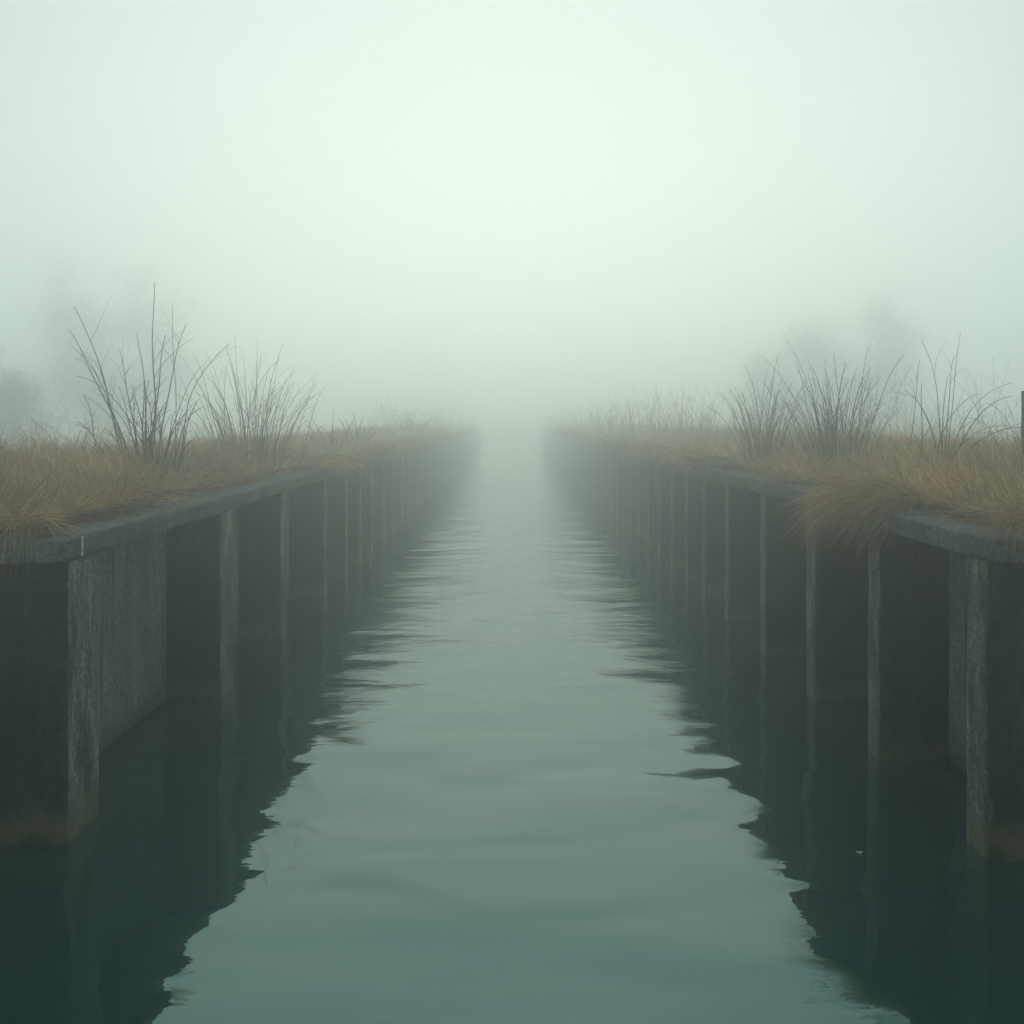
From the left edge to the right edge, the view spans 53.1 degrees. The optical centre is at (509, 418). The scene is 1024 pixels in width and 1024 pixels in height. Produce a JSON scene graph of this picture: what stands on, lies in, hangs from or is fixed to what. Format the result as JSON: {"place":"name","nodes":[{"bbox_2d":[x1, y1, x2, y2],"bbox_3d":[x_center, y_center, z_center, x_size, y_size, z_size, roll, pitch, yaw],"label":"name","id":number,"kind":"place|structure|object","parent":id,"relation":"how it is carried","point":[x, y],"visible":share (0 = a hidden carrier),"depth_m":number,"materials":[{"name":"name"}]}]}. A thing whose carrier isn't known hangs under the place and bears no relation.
{"place":"outdoors","nodes":[
{"label":"outdoors","id":0,"kind":"place"},
{"bbox_2d":[1,425,1020,524],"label":"ground","id":1,"kind":"structure","parent":0,"point":[73,439],"depth_m":38.12,"materials":[{"name":"soil"}]},
{"bbox_2d":[0,436,56,459],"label":"bare shrub","id":2,"kind":"object","parent":1,"relation":"on","point":[43,448],"visible":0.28,"depth_m":13.30,"materials":[{"name":"brown plant"}]},
{"bbox_2d":[0,337,62,448],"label":"tree","id":3,"kind":"object","parent":1,"relation":"on","point":[8,401],"visible":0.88,"depth_m":46.26,"materials":[{"name":"grey plant"}]},
{"bbox_2d":[14,415,141,452],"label":"bare shrub","id":4,"kind":"object","parent":1,"relation":"on","point":[67,438],"visible":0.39,"depth_m":14.92,"materials":[{"name":"plant"}]},
{"bbox_2d":[40,381,140,448],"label":"weed","id":5,"kind":"object","parent":1,"relation":"on","point":[86,422],"visible":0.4,"depth_m":19.91,"materials":[{"name":"plant"}]},
{"bbox_2d":[0,245,227,448],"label":"tree","id":6,"kind":"object","parent":1,"relation":"on","point":[77,390],"visible":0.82,"depth_m":79.08,"materials":[{"name":"grey plant"}]},
{"bbox_2d":[65,282,236,472],"bbox_3d":[-4.769,-0.528,13.346,2.306,2.516,1.485,0,0,0],"label":"bare shrub","id":7,"kind":"object","parent":1,"relation":"on","point":[153,424],"visible":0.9,"depth_m":13.32,"materials":[{"name":"plant"}]},
{"bbox_2d":[164,400,260,439],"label":"weed","id":8,"kind":"object","parent":1,"relation":"on","point":[206,422],"visible":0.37,"depth_m":27.12,"materials":[{"name":"plant"}]},
{"bbox_2d":[0,428,480,844],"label":"canal wall","id":9,"kind":"structure","parent":1,"relation":"on","point":[115,630],"depth_m":10.20,"materials":[{"name":"concrete"}]},
{"bbox_2d":[0,496,94,594],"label":"grass clump","id":10,"kind":"object","parent":9,"relation":"on","point":[45,520],"visible":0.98,"depth_m":7.22,"materials":[{"name":"plant"}]},
{"bbox_2d":[160,491,199,511],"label":"grass clump","id":11,"kind":"object","parent":9,"relation":"on","point":[174,498],"visible":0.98,"depth_m":9.56,"materials":[{"name":"plant"}]},
{"bbox_2d":[302,447,378,490],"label":"grass clump","id":12,"kind":"object","parent":9,"relation":"on","point":[329,461],"visible":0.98,"depth_m":17.37,"materials":[{"name":"plant"}]},
{"bbox_2d":[334,441,412,480],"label":"grass clump","id":13,"kind":"object","parent":9,"relation":"on","point":[375,453],"visible":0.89,"depth_m":21.26,"materials":[{"name":"plant"}]},
{"bbox_2d":[355,438,410,468],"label":"grass clump","id":14,"kind":"object","parent":9,"relation":"on","point":[386,445],"visible":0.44,"depth_m":24.34,"materials":[{"name":"plant"}]},
{"bbox_2d":[369,439,434,467],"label":"grass clump","id":15,"kind":"object","parent":9,"relation":"on","point":[414,445],"visible":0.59,"depth_m":27.25,"materials":[{"name":"plant"}]},
{"bbox_2d":[387,431,443,460],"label":"grass clump","id":16,"kind":"object","parent":9,"relation":"on","point":[428,442],"visible":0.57,"depth_m":32.63,"materials":[{"name":"plant"}]},
{"bbox_2d":[0,395,482,536],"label":"grass","id":17,"kind":"structure","parent":1,"relation":"on","point":[55,475],"depth_m":12.20,"materials":[{"name":"brown plant"}]},
{"bbox_2d":[175,336,325,470],"bbox_3d":[-4.318,-0.261,16.821,2.734,2.208,2.244,0,0,0],"label":"bare shrub","id":18,"kind":"object","parent":1,"relation":"on","point":[261,442],"visible":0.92,"depth_m":16.91,"materials":[{"name":"brown plant"}]},
{"bbox_2d":[247,384,313,436],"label":"weed","id":19,"kind":"object","parent":1,"relation":"on","point":[274,418],"visible":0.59,"depth_m":30.17,"materials":[{"name":"plant"}]},
{"bbox_2d":[305,422,356,451],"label":"bare shrub","id":20,"kind":"object","parent":1,"relation":"on","point":[333,439],"visible":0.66,"depth_m":24.09,"materials":[{"name":"grey plant"}]},
{"bbox_2d":[337,412,375,444],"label":"bare shrub","id":21,"kind":"object","parent":1,"relation":"on","point":[357,433],"visible":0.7,"depth_m":27.07,"materials":[{"name":"grey plant"}]},
{"bbox_2d":[336,392,438,428],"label":"weed","id":22,"kind":"object","parent":1,"relation":"on","point":[393,423],"visible":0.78,"depth_m":49.91,"materials":[{"name":"plant"}]},
{"bbox_2d":[394,410,430,434],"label":"bare shrub","id":23,"kind":"object","parent":1,"relation":"on","point":[412,427],"visible":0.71,"depth_m":43.98,"materials":[{"name":"grey plant"}]},
{"bbox_2d":[406,429,460,455],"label":"grass clump","id":24,"kind":"object","parent":1,"relation":"on","point":[442,436],"visible":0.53,"depth_m":39.49,"materials":[{"name":"plant"}]},
{"bbox_2d":[390,395,477,430],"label":"weed","id":25,"kind":"object","parent":1,"relation":"on","point":[436,419],"visible":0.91,"depth_m":61.98,"materials":[{"name":"plant"}]},
{"bbox_2d":[425,427,476,446],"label":"grass clump","id":26,"kind":"object","parent":1,"relation":"on","point":[457,433],"visible":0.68,"depth_m":50.25,"materials":[{"name":"plant"}]},
{"bbox_2d":[550,424,603,447],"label":"grass clump","id":27,"kind":"object","parent":1,"relation":"on","point":[566,432],"visible":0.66,"depth_m":49.34,"materials":[{"name":"plant"}]},
{"bbox_2d":[544,398,626,432],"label":"weed","id":28,"kind":"object","parent":1,"relation":"on","point":[577,408],"visible":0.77,"depth_m":60.05,"materials":[{"name":"plant"}]},
{"bbox_2d":[566,428,617,450],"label":"grass clump","id":29,"kind":"object","parent":1,"relation":"on","point":[585,435],"visible":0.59,"depth_m":38.55,"materials":[{"name":"plant"}]},
{"bbox_2d":[559,394,663,436],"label":"weed","id":30,"kind":"object","parent":1,"relation":"on","point":[592,409],"visible":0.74,"depth_m":47.91,"materials":[{"name":"plant"}]},
{"bbox_2d":[593,388,688,433],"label":"weed","id":31,"kind":"object","parent":1,"relation":"on","point":[630,418],"visible":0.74,"depth_m":41.94,"materials":[{"name":"plant"}]},
{"bbox_2d":[620,381,708,434],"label":"weed","id":32,"kind":"object","parent":1,"relation":"on","point":[650,416],"visible":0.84,"depth_m":35.94,"materials":[{"name":"plant"}]},
{"bbox_2d":[655,378,765,439],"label":"weed","id":33,"kind":"object","parent":1,"relation":"on","point":[700,423],"visible":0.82,"depth_m":30.93,"materials":[{"name":"plant"}]},
{"bbox_2d":[694,382,776,436],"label":"weed","id":34,"kind":"object","parent":1,"relation":"on","point":[720,414],"visible":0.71,"depth_m":26.95,"materials":[{"name":"plant"}]},
{"bbox_2d":[705,353,814,465],"bbox_3d":[4.196,-0.117,17.142,1.872,1.996,1.465,0,0,0],"label":"bare shrub","id":35,"kind":"object","parent":1,"relation":"on","point":[758,443],"visible":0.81,"depth_m":17.10,"materials":[{"name":"brown plant"}]},
{"bbox_2d":[703,310,848,434],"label":"tree","id":36,"kind":"object","parent":1,"relation":"on","point":[803,346],"visible":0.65,"depth_m":79.00,"materials":[{"name":"grey plant"}]},
{"bbox_2d":[538,384,1023,530],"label":"grass","id":37,"kind":"structure","parent":1,"relation":"on","point":[991,469],"depth_m":12.88,"materials":[{"name":"brown plant"}]},
{"bbox_2d":[541,427,1023,861],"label":"canal wall","id":38,"kind":"structure","parent":1,"relation":"on","point":[926,662],"depth_m":8.96,"materials":[{"name":"concrete"}]},
{"bbox_2d":[586,430,643,460],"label":"grass clump","id":39,"kind":"object","parent":38,"relation":"on","point":[607,439],"visible":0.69,"depth_m":31.17,"materials":[{"name":"plant"}]},
{"bbox_2d":[583,435,661,465],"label":"grass clump","id":40,"kind":"object","parent":38,"relation":"on","point":[616,446],"visible":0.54,"depth_m":26.13,"materials":[{"name":"plant"}]},
{"bbox_2d":[624,435,685,472],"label":"grass clump","id":41,"kind":"object","parent":38,"relation":"on","point":[638,446],"visible":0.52,"depth_m":23.07,"materials":[{"name":"plant"}]},
{"bbox_2d":[626,437,706,478],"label":"grass clump","id":42,"kind":"object","parent":38,"relation":"on","point":[648,453],"visible":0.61,"depth_m":20.29,"materials":[{"name":"plant"}]},
{"bbox_2d":[652,436,717,485],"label":"grass clump","id":43,"kind":"object","parent":38,"relation":"on","point":[677,456],"visible":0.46,"depth_m":18.33,"materials":[{"name":"plant"}]},
{"bbox_2d":[665,448,736,482],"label":"grass clump","id":44,"kind":"object","parent":38,"relation":"on","point":[705,461],"visible":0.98,"depth_m":16.64,"materials":[{"name":"plant"}]},
{"bbox_2d":[743,453,800,503],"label":"grass clump","id":45,"kind":"object","parent":38,"relation":"on","point":[769,475],"visible":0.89,"depth_m":12.55,"materials":[{"name":"plant"}]},
{"bbox_2d":[779,454,895,548],"bbox_3d":[3.241,0.822,10.079,1.175,1.168,1.925,0,0,0],"label":"grass clump","id":46,"kind":"object","parent":38,"relation":"on","point":[829,504],"visible":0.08,"depth_m":10.18,"materials":[{"name":"plant"}]},
{"bbox_2d":[910,506,997,571],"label":"grass clump","id":47,"kind":"object","parent":38,"relation":"on","point":[972,512],"visible":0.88,"depth_m":7.60,"materials":[{"name":"plant"}]},
{"bbox_2d":[946,494,1023,605],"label":"grass clump","id":48,"kind":"object","parent":38,"relation":"on","point":[1012,521],"visible":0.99,"depth_m":6.81,"materials":[{"name":"plant"}]},
{"bbox_2d":[749,380,831,437],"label":"weed","id":49,"kind":"object","parent":1,"relation":"on","point":[799,413],"visible":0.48,"depth_m":24.09,"materials":[{"name":"plant"}]},
{"bbox_2d":[763,342,903,465],"bbox_3d":[4.661,-0.181,14.969,1.733,1.940,1.765,0,0,0],"label":"bare shrub","id":50,"kind":"object","parent":1,"relation":"on","point":[833,428],"visible":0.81,"depth_m":14.96,"materials":[{"name":"plant"}]},
{"bbox_2d":[767,449,946,583],"bbox_3d":[3.148,0.900,9.397,1.849,1.380,2.521,0,0,-19],"label":"grass clump","id":51,"kind":"object","parent":1,"relation":"on","point":[861,493],"visible":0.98,"depth_m":9.06,"materials":[{"name":"plant"}]},
{"bbox_2d":[763,279,953,442],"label":"tree","id":52,"kind":"object","parent":1,"relation":"on","point":[882,370],"visible":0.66,"depth_m":80.26,"materials":[{"name":"grey plant"}]},
{"bbox_2d":[824,374,942,437],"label":"weed","id":53,"kind":"object","parent":1,"relation":"on","point":[878,411],"visible":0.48,"depth_m":20.86,"materials":[{"name":"plant"}]},
{"bbox_2d":[843,358,940,436],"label":"weed","id":54,"kind":"object","parent":1,"relation":"on","point":[891,405],"visible":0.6,"depth_m":19.01,"materials":[{"name":"plant"}]},
{"bbox_2d":[876,360,935,465],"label":"bare shrub","id":55,"kind":"object","parent":1,"relation":"on","point":[912,428],"visible":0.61,"depth_m":12.45,"materials":[{"name":"plant"}]},
{"bbox_2d":[863,363,983,437],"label":"weed","id":56,"kind":"object","parent":1,"relation":"on","point":[926,414],"visible":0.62,"depth_m":19.89,"materials":[{"name":"plant"}]},
{"bbox_2d":[860,357,1011,443],"bbox_3d":[7.470,-0.245,17.275,2.709,1.849,1.830,0,0,41],"label":"weed","id":57,"kind":"object","parent":1,"relation":"on","point":[963,412],"visible":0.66,"depth_m":17.04,"materials":[{"name":"plant"}]},
{"bbox_2d":[898,332,1020,466],"bbox_3d":[5.503,-0.131,12.181,1.634,1.746,1.317,0,0,35],"label":"bare shrub","id":58,"kind":"object","parent":1,"relation":"on","point":[941,441],"visible":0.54,"depth_m":12.02,"materials":[{"name":"plant"}]},
{"bbox_2d":[926,357,1020,445],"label":"weed","id":59,"kind":"object","parent":1,"relation":"on","point":[995,412],"visible":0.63,"depth_m":15.85,"materials":[{"name":"plant"}]},
{"bbox_2d":[965,403,1020,458],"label":"bare shrub","id":60,"kind":"object","parent":1,"relation":"on","point":[1011,430],"visible":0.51,"depth_m":11.79,"materials":[{"name":"plant"}]},
{"bbox_2d":[1020,391,1023,461],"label":"wooden post","id":61,"kind":"object","parent":1,"relation":"on","point":[1022,418],"visible":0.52,"depth_m":11.19,"materials":[{"name":"brown wood"}]},
{"bbox_2d":[0,447,1023,1023],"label":"water","id":62,"kind":"structure","parent":0,"point":[510,735],"depth_m":7.43,"materials":[{"name":"teal liquid"}]},
{"bbox_2d":[0,0,1023,446],"label":"sky","id":63,"kind":"structure","parent":0,"point":[507,209],"materials":[{"name":"white"}]}
]}

